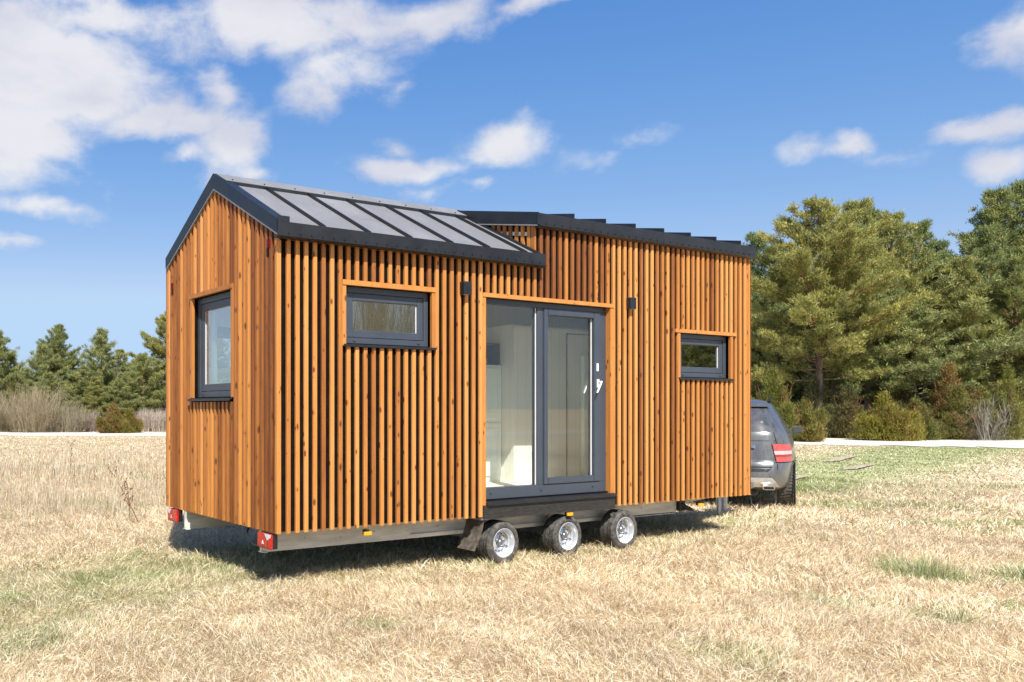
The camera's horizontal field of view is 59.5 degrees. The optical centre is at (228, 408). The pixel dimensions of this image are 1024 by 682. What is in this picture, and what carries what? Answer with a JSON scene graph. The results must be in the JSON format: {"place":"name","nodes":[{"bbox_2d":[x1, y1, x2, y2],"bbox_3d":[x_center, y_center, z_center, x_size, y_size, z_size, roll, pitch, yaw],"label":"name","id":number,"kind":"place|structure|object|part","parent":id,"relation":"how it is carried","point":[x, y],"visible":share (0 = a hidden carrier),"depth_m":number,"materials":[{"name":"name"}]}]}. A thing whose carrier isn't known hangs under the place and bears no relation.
{"place":"outdoors","nodes":[
{"label":"outdoors","id":0,"kind":"place"},
{"bbox_2d":[0,437,253,548],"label":"tall dry grass","id":1,"kind":"structure","parent":0,"point":[37,466],"depth_m":18.25,"materials":[{"name":"beige plant"}]},
{"bbox_2d":[209,338,230,391],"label":"pine tree","id":2,"kind":"object","parent":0,"point":[222,374],"visible":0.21,"depth_m":67.55,"materials":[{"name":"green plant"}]},
{"bbox_2d":[0,426,1023,681],"bbox_3d":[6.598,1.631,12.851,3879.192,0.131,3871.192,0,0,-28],"label":"ground","id":3,"kind":"structure","parent":0,"point":[800,468],"depth_m":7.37,"materials":[{"name":"beige plant"}]},
{"bbox_2d":[0,355,20,403],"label":"pine tree","id":4,"kind":"object","parent":3,"relation":"on","point":[14,364],"visible":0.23,"depth_m":66.57,"materials":[{"name":"green plant"}]},
{"bbox_2d":[0,330,28,400],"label":"pine tree","id":5,"kind":"object","parent":3,"relation":"on","point":[5,353],"visible":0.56,"depth_m":65.51,"materials":[{"name":"green plant"}]},
{"bbox_2d":[0,382,29,431],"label":"bare shrub","id":6,"kind":"object","parent":3,"relation":"on","point":[3,428],"visible":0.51,"depth_m":57.55,"materials":[{"name":"beige plant"}]},
{"bbox_2d":[0,380,30,428],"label":"juniper","id":7,"kind":"object","parent":3,"relation":"on","point":[12,385],"visible":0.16,"depth_m":63.77,"materials":[{"name":"green plant"}]},
{"bbox_2d":[10,367,36,402],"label":"pine tree","id":8,"kind":"object","parent":3,"relation":"on","point":[21,391],"visible":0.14,"depth_m":65.51,"materials":[{"name":"green plant"}]},
{"bbox_2d":[0,381,87,432],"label":"bare shrub","id":9,"kind":"object","parent":3,"relation":"on","point":[39,423],"visible":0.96,"depth_m":56.25,"materials":[{"name":"beige plant"}]},
{"bbox_2d":[16,344,74,414],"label":"pine tree","id":10,"kind":"object","parent":3,"relation":"on","point":[42,364],"visible":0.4,"depth_m":64.64,"materials":[{"name":"green plant"}]},
{"bbox_2d":[23,371,82,427],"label":"pine tree","id":11,"kind":"object","parent":3,"relation":"on","point":[48,378],"visible":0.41,"depth_m":61.78,"materials":[{"name":"green plant"}]},
{"bbox_2d":[30,323,83,392],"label":"pine tree","id":12,"kind":"object","parent":3,"relation":"on","point":[58,337],"visible":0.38,"depth_m":67.43,"materials":[{"name":"green plant"}]},
{"bbox_2d":[45,401,96,432],"bbox_3d":[-10.960,0.583,56.928,4.990,2.816,4.466,0,0,6],"label":"bare shrub","id":13,"kind":"object","parent":3,"relation":"on","point":[68,420],"visible":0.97,"depth_m":56.55,"materials":[{"name":"beige plant"}]},
{"bbox_2d":[65,355,81,426],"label":"pine tree","id":14,"kind":"object","parent":3,"relation":"on","point":[73,368],"visible":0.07,"depth_m":69.91,"materials":[{"name":"green plant"}]},
{"bbox_2d":[59,365,109,427],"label":"pine tree","id":15,"kind":"object","parent":3,"relation":"on","point":[80,380],"visible":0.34,"depth_m":63.42,"materials":[{"name":"green plant"}]},
{"bbox_2d":[80,409,104,431],"bbox_3d":[-9.455,0.774,57.962,2.520,1.692,2.538,0,0,-4],"label":"bare shrub","id":16,"kind":"object","parent":3,"relation":"on","point":[92,425],"visible":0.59,"depth_m":57.68,"materials":[{"name":"brown plant"}]},
{"bbox_2d":[63,327,127,415],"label":"pine tree","id":17,"kind":"object","parent":3,"relation":"on","point":[101,348],"visible":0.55,"depth_m":65.36,"materials":[{"name":"green plant"}]},
{"bbox_2d":[81,376,110,425],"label":"pine tree","id":18,"kind":"object","parent":3,"relation":"on","point":[95,388],"visible":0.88,"depth_m":61.64,"materials":[{"name":"green plant"}]},
{"bbox_2d":[93,402,139,432],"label":"juniper","id":19,"kind":"object","parent":3,"relation":"on","point":[110,422],"visible":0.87,"depth_m":54.22,"materials":[{"name":"green plant"}]},
{"bbox_2d":[70,396,165,425],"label":"distant thicket","id":20,"kind":"object","parent":3,"relation":"on","point":[163,406],"visible":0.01,"depth_m":76.25,"materials":[{"name":"plant"}]},
{"bbox_2d":[93,371,145,417],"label":"pine tree","id":21,"kind":"object","parent":3,"relation":"on","point":[122,378],"visible":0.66,"depth_m":61.43,"materials":[{"name":"green plant"}]},
{"bbox_2d":[107,467,138,521],"bbox_3d":[-1.460,1.211,11.501,0.447,0.800,0.115,0,0,6],"label":"weed stalk","id":22,"kind":"object","parent":3,"relation":"on","point":[124,493],"visible":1,"depth_m":11.51,"materials":[{"name":"beige plant"}]},
{"bbox_2d":[107,348,139,391],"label":"pine tree","id":23,"kind":"object","parent":3,"relation":"on","point":[123,360],"visible":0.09,"depth_m":68.87,"materials":[{"name":"green plant"}]},
{"bbox_2d":[120,472,133,515],"bbox_3d":[-1.436,1.258,11.768,0.167,0.710,0.172,0,0,33],"label":"weed stalk","id":24,"kind":"object","parent":3,"relation":"on","point":[128,494],"visible":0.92,"depth_m":11.78,"materials":[{"name":"brown plant"}]},
{"bbox_2d":[118,406,144,432],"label":"juniper","id":25,"kind":"object","parent":3,"relation":"on","point":[129,414],"visible":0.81,"depth_m":54.77,"materials":[{"name":"green plant"}]},
{"bbox_2d":[110,352,165,417],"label":"pine tree","id":26,"kind":"object","parent":3,"relation":"on","point":[144,359],"visible":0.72,"depth_m":62.52,"materials":[{"name":"green plant"}]},
{"bbox_2d":[135,409,146,430],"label":"bare shrub","id":27,"kind":"object","parent":3,"relation":"on","point":[139,416],"visible":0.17,"depth_m":59.67,"materials":[{"name":"brown plant"}]},
{"bbox_2d":[124,311,165,400],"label":"pine tree","id":28,"kind":"object","parent":3,"relation":"on","point":[156,347],"visible":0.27,"depth_m":64.92,"materials":[{"name":"green plant"}]},
{"bbox_2d":[139,407,165,431],"bbox_3d":[-5.040,0.641,57.878,2.904,1.958,2.891,0,0,-28],"label":"bare shrub","id":29,"kind":"object","parent":3,"relation":"on","point":[156,422],"visible":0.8,"depth_m":57.35,"materials":[{"name":"beige plant"}]},
{"bbox_2d":[165,173,756,563],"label":"tiny house","id":30,"kind":"structure","parent":3,"relation":"on","point":[347,405],"depth_m":8.52,"materials":[{"name":"brown wood"}]},
{"bbox_2d":[188,291,233,400],"bbox_3d":[-0.140,-0.627,8.498,0.165,1.095,0.960,0,0,-28],"label":"window","id":31,"kind":"structure","parent":30,"relation":"in","point":[222,300],"depth_m":8.76,"materials":[{"name":"paint"}]},
{"bbox_2d":[209,327,230,338],"bbox_3d":[0.878,-0.050,10.243,2.850,1.820,0.075,0,0,-28],"label":"window","id":32,"kind":"structure","parent":30,"relation":"in","point":[222,332],"depth_m":9.71,"materials":[{"name":"glass"}]},
{"bbox_2d":[344,286,436,349],"bbox_3d":[1.536,-0.864,7.956,1.115,0.571,0.150,0,0,-28],"label":"window","id":33,"kind":"structure","parent":30,"relation":"in","point":[419,300],"depth_m":7.97,"materials":[{"name":"paint"}]},
{"bbox_2d":[486,343,499,364],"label":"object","id":34,"kind":"object","parent":30,"relation":"in","point":[492,353],"depth_m":10.51,"materials":[{"name":"grey"}]},
{"bbox_2d":[486,365,500,481],"bbox_3d":[2.992,0.185,10.469,0.795,1.470,0.542,0,0,-28],"label":"cupboard","id":35,"kind":"object","parent":30,"relation":"on","point":[493,423],"visible":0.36,"depth_m":10.35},
{"bbox_3d":[3.193,0.510,10.281,0.575,0.660,0.021,0,0,-28],"label":"door","id":36,"kind":"part","parent":35,"relation":"part of","materials":[{"name":"white"}]},
{"bbox_3d":[3.193,-0.195,10.281,0.575,0.630,0.021,0,0,-28],"label":"door","id":37,"kind":"part","parent":35,"relation":"part of","materials":[{"name":"white"}]},
{"bbox_2d":[486,325,588,482],"bbox_3d":[4.544,-0.065,11.441,2.850,1.970,1.182,0,0,-28],"label":"bathroom box","id":38,"kind":"object","parent":30,"relation":"on","point":[567,348],"visible":0.47,"depth_m":10.55,"materials":[{"name":"white wood"}]},
{"bbox_2d":[566,333,586,475],"bbox_3d":[4.771,-0.040,10.898,0.860,1.880,0.011,0,0,-28],"label":"door","id":39,"kind":"structure","parent":38,"relation":"in","point":[566,333],"depth_m":10.70,"materials":[{"name":"grey metal"}]},
{"bbox_2d":[486,298,605,498],"bbox_3d":[3.454,-0.102,9.004,1.955,2.100,0.199,0,0,-28],"label":"glazed door","id":40,"kind":"structure","parent":30,"relation":"in","point":[542,484],"depth_m":9.04,"materials":[{"name":"paint"}]},
{"bbox_2d":[581,355,588,474],"bbox_3d":[4.924,0.110,10.940,0.650,1.620,0.057,0,0,-28],"label":"tall panel","id":41,"kind":"object","parent":30,"relation":"on","point":[584,419],"visible":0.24,"depth_m":10.79,"materials":[{"name":"grey glass"}]},
{"bbox_2d":[679,334,733,380],"bbox_3d":[5.911,-0.638,10.283,1.093,0.568,0.150,0,0,-28],"label":"window","id":42,"kind":"structure","parent":30,"relation":"in","point":[719,342],"depth_m":10.35,"materials":[{"name":"paint"}]},
{"bbox_2d":[473,556,504,568],"bbox_3d":[2.647,1.558,8.371,0.351,0.144,0.262,0,0,1],"label":"grass tuft","id":43,"kind":"object","parent":3,"relation":"on","point":[489,563],"visible":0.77,"depth_m":8.37,"materials":[{"name":"beige plant"}]},
{"bbox_2d":[0,430,1023,484],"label":"dry grass","id":44,"kind":"structure","parent":3,"relation":"on","point":[907,448],"depth_m":27.74,"materials":[{"name":"beige plant"}]},
{"bbox_2d":[751,292,769,395],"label":"pine tree","id":45,"kind":"object","parent":3,"relation":"on","point":[757,350],"visible":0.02,"depth_m":56.58,"materials":[{"name":"green plant"}]},
{"bbox_2d":[742,231,780,399],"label":"pine tree","id":46,"kind":"object","parent":3,"relation":"on","point":[760,246],"visible":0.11,"depth_m":61.49,"materials":[{"name":"green plant"}]},
{"bbox_2d":[737,398,803,506],"bbox_3d":[9.350,0.734,15.285,2.182,1.863,4.958,0,0,35],"label":"towing car","id":47,"kind":"object","parent":3,"relation":"on","point":[773,462],"visible":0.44,"depth_m":13.24,"materials":[{"name":"paint"}]},
{"bbox_3d":[8.258,0.175,13.699,1.447,0.390,0.427,0,0,35],"label":"rear window","id":48,"kind":"part","parent":47,"relation":"part of","materials":[{"name":"grey glass"}]},
{"bbox_3d":[9.217,0.210,13.713,0.214,0.340,0.699,0,0,35],"label":"side window","id":49,"kind":"part","parent":47,"relation":"part of","materials":[{"name":"grey glass"}]},
{"bbox_2d":[760,274,811,399],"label":"pine tree","id":50,"kind":"object","parent":3,"relation":"on","point":[807,347],"visible":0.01,"depth_m":57.74,"materials":[{"name":"green plant"}]},
{"bbox_2d":[751,276,829,409],"bbox_3d":[35.808,-3.641,54.890,8.257,10.534,8.407,0,0,-1],"label":"pine tree","id":51,"kind":"object","parent":3,"relation":"on","point":[772,304],"visible":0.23,"depth_m":53.67,"materials":[{"name":"green plant"}]},
{"bbox_2d":[751,365,829,441],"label":"juniper","id":52,"kind":"object","parent":3,"relation":"on","point":[783,404],"visible":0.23,"depth_m":41.44,"materials":[{"name":"green plant"}]},
{"bbox_2d":[785,397,826,441],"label":"juniper","id":53,"kind":"object","parent":3,"relation":"on","point":[812,432],"visible":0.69,"depth_m":40.47,"materials":[{"name":"green plant"}]},
{"bbox_2d":[793,373,836,437],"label":"juniper","id":54,"kind":"object","parent":3,"relation":"on","point":[812,386],"visible":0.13,"depth_m":46.79,"materials":[{"name":"green plant"}]},
{"bbox_2d":[785,252,881,401],"bbox_3d":[37.533,-4.479,51.137,4.630,12.213,5.694,0,0,7],"label":"pine tree","id":55,"kind":"object","parent":3,"relation":"on","point":[832,388],"visible":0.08,"depth_m":50.78,"materials":[{"name":"green plant"}]},
{"bbox_2d":[824,455,854,461],"bbox_3d":[19.875,1.594,26.730,0.414,0.008,5.412,0,0,44],"label":"worn soil patch","id":56,"kind":"object","parent":3,"relation":"on","point":[839,458],"visible":0.98,"depth_m":26.45,"materials":[{"name":"beige soil"}]},
{"bbox_2d":[751,193,932,409],"bbox_3d":[33.626,-5.322,46.633,8.786,13.888,9.293,0,0,11],"label":"pine tree","id":57,"kind":"object","parent":3,"relation":"on","point":[831,310],"visible":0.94,"depth_m":45.90,"materials":[{"name":"green plant"}]},
{"bbox_2d":[824,383,868,437],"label":"juniper","id":58,"kind":"object","parent":3,"relation":"on","point":[841,424],"visible":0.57,"depth_m":45.36,"materials":[{"name":"green plant"}]},
{"bbox_2d":[797,197,900,399],"bbox_3d":[41.250,-6.107,54.200,8.146,15.468,7.137,0,0,-29],"label":"pine tree","id":59,"kind":"object","parent":3,"relation":"on","point":[862,220],"visible":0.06,"depth_m":53.15,"materials":[{"name":"green plant"}]},
{"bbox_2d":[778,287,937,412],"bbox_3d":[39.298,-3.321,50.622,8.615,9.894,8.461,0,0,26],"label":"pine tree","id":60,"kind":"object","parent":3,"relation":"on","point":[838,382],"visible":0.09,"depth_m":49.80,"materials":[{"name":"green plant"}]},
{"bbox_2d":[842,463,874,469],"bbox_3d":[17.578,1.594,22.944,4.065,0.008,0.335,0,0,-44],"label":"worn soil patch","id":61,"kind":"object","parent":3,"relation":"on","point":[857,466],"visible":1,"depth_m":22.76,"materials":[{"name":"beige soil"}]},
{"bbox_2d":[751,251,976,401],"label":"distant wood","id":62,"kind":"object","parent":3,"relation":"on","point":[799,397],"depth_m":66.53,"materials":[{"name":"green plant"}]},
{"bbox_2d":[821,223,931,410],"bbox_3d":[38.108,-4.779,48.842,4.858,12.814,5.975,0,0,-35],"label":"pine tree","id":63,"kind":"object","parent":3,"relation":"on","point":[873,382],"visible":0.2,"depth_m":48.10,"materials":[{"name":"green plant"}]},
{"bbox_2d":[845,387,927,440],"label":"juniper","id":64,"kind":"object","parent":3,"relation":"on","point":[892,422],"visible":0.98,"depth_m":41.28,"materials":[{"name":"green plant"}]},
{"bbox_2d":[856,208,952,394],"bbox_3d":[39.908,-5.274,50.042,6.904,13.800,6.049,0,0,14],"label":"pine tree","id":65,"kind":"object","parent":3,"relation":"on","point":[898,226],"visible":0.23,"depth_m":49.30,"materials":[{"name":"green plant"}]},
{"bbox_2d":[869,206,943,286],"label":"pine tree","id":66,"kind":"object","parent":3,"relation":"on","point":[878,213],"visible":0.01,"depth_m":56.74,"materials":[{"name":"green plant"}]},
{"bbox_2d":[884,376,937,418],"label":"juniper","id":67,"kind":"object","parent":3,"relation":"on","point":[907,396],"visible":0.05,"depth_m":46.70,"materials":[{"name":"green plant"}]},
{"bbox_2d":[834,294,990,411],"bbox_3d":[40.205,-2.569,48.136,7.173,8.388,7.304,0,0,-10],"label":"pine tree","id":68,"kind":"object","parent":3,"relation":"on","point":[929,352],"visible":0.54,"depth_m":46.69,"materials":[{"name":"green plant"}]},
{"bbox_2d":[854,548,984,580],"bbox_3d":[6.813,1.513,8.159,1.065,0.274,1.015,0,0,-28],"label":"grass tuft","id":69,"kind":"object","parent":3,"relation":"on","point":[924,569],"visible":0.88,"depth_m":8.08,"materials":[{"name":"beige plant"}]},
{"bbox_2d":[896,217,950,396],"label":"pine tree","id":70,"kind":"object","parent":3,"relation":"on","point":[923,226],"visible":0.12,"depth_m":52.40,"materials":[{"name":"green plant"}]},
{"bbox_2d":[916,403,950,439],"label":"juniper","id":71,"kind":"object","parent":3,"relation":"on","point":[935,430],"visible":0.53,"depth_m":42.45,"materials":[{"name":"green plant"}]},
{"bbox_2d":[915,237,953,261],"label":"pine tree","id":72,"kind":"object","parent":3,"relation":"on","point":[943,243],"visible":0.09,"depth_m":60.53,"materials":[{"name":"green plant"}]},
{"bbox_2d":[907,361,984,439],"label":"juniper","id":73,"kind":"object","parent":3,"relation":"on","point":[950,404],"visible":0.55,"depth_m":43.45,"materials":[{"name":"green plant"}]},
{"bbox_2d":[871,255,1023,407],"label":"pine tree","id":74,"kind":"object","parent":3,"relation":"on","point":[988,349],"visible":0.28,"depth_m":46.66,"materials":[{"name":"green plant"}]},
{"bbox_2d":[938,252,965,286],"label":"pine tree","id":75,"kind":"object","parent":3,"relation":"on","point":[954,255],"depth_m":57.82,"materials":[{"name":"green plant"}]},
{"bbox_2d":[914,599,1008,628],"bbox_3d":[5.506,1.542,6.221,0.491,0.170,0.548,0,0,-40],"label":"grass tuft","id":76,"kind":"object","parent":3,"relation":"on","point":[962,617],"visible":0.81,"depth_m":6.22,"materials":[{"name":"beige plant"}]},
{"bbox_2d":[917,254,1023,396],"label":"pine tree","id":77,"kind":"object","parent":3,"relation":"on","point":[965,264],"visible":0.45,"depth_m":47.14,"materials":[{"name":"green plant"}]},
{"bbox_2d":[952,398,992,439],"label":"juniper","id":78,"kind":"object","parent":3,"relation":"on","point":[971,422],"visible":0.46,"depth_m":42.60,"materials":[{"name":"green plant"}]},
{"bbox_2d":[933,184,1023,378],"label":"pine tree","id":79,"kind":"object","parent":3,"relation":"on","point":[994,210],"visible":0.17,"depth_m":53.68,"materials":[{"name":"green plant"}]},
{"bbox_2d":[937,392,1023,440],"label":"bare shrub","id":80,"kind":"object","parent":3,"relation":"on","point":[986,426],"visible":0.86,"depth_m":41.80,"materials":[{"name":"plant"}]},
{"bbox_2d":[954,245,1023,392],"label":"pine tree","id":81,"kind":"object","parent":3,"relation":"on","point":[1007,291],"visible":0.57,"depth_m":46.75,"materials":[{"name":"green plant"}]},
{"bbox_2d":[959,556,1023,582],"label":"grass tuft","id":82,"kind":"object","parent":3,"relation":"on","point":[1009,569],"visible":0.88,"depth_m":7.98,"materials":[{"name":"plant"}]},
{"bbox_2d":[959,222,1023,396],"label":"pine tree","id":83,"kind":"object","parent":3,"relation":"on","point":[987,236],"visible":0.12,"depth_m":49.48,"materials":[{"name":"green plant"}]},
{"bbox_2d":[978,178,1023,278],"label":"pine tree","id":84,"kind":"object","parent":3,"relation":"on","point":[1018,187],"visible":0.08,"depth_m":56.16,"materials":[{"name":"green plant"}]},
{"bbox_2d":[980,366,1023,439],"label":"juniper","id":85,"kind":"object","parent":3,"relation":"on","point":[1004,393],"visible":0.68,"depth_m":42.69,"materials":[{"name":"green plant"}]},
{"bbox_2d":[1004,239,1023,326],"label":"pine tree","id":86,"kind":"object","parent":3,"relation":"on","point":[1021,241],"visible":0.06,"depth_m":51.76,"materials":[{"name":"green plant"}]},
{"bbox_2d":[1012,354,1023,410],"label":"juniper","id":87,"kind":"object","parent":3,"relation":"on","point":[1020,390],"visible":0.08,"depth_m":45.98,"materials":[{"name":"green plant"}]},
{"bbox_2d":[0,431,1023,447],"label":"gravel road","id":88,"kind":"structure","parent":0,"point":[1013,443],"depth_m":40.51,"materials":[{"name":"grey gravel"}]},
{"bbox_2d":[0,0,1023,382],"label":"sky","id":89,"kind":"structure","parent":0,"point":[709,118],"materials":[{"name":"blue"}]}
]}

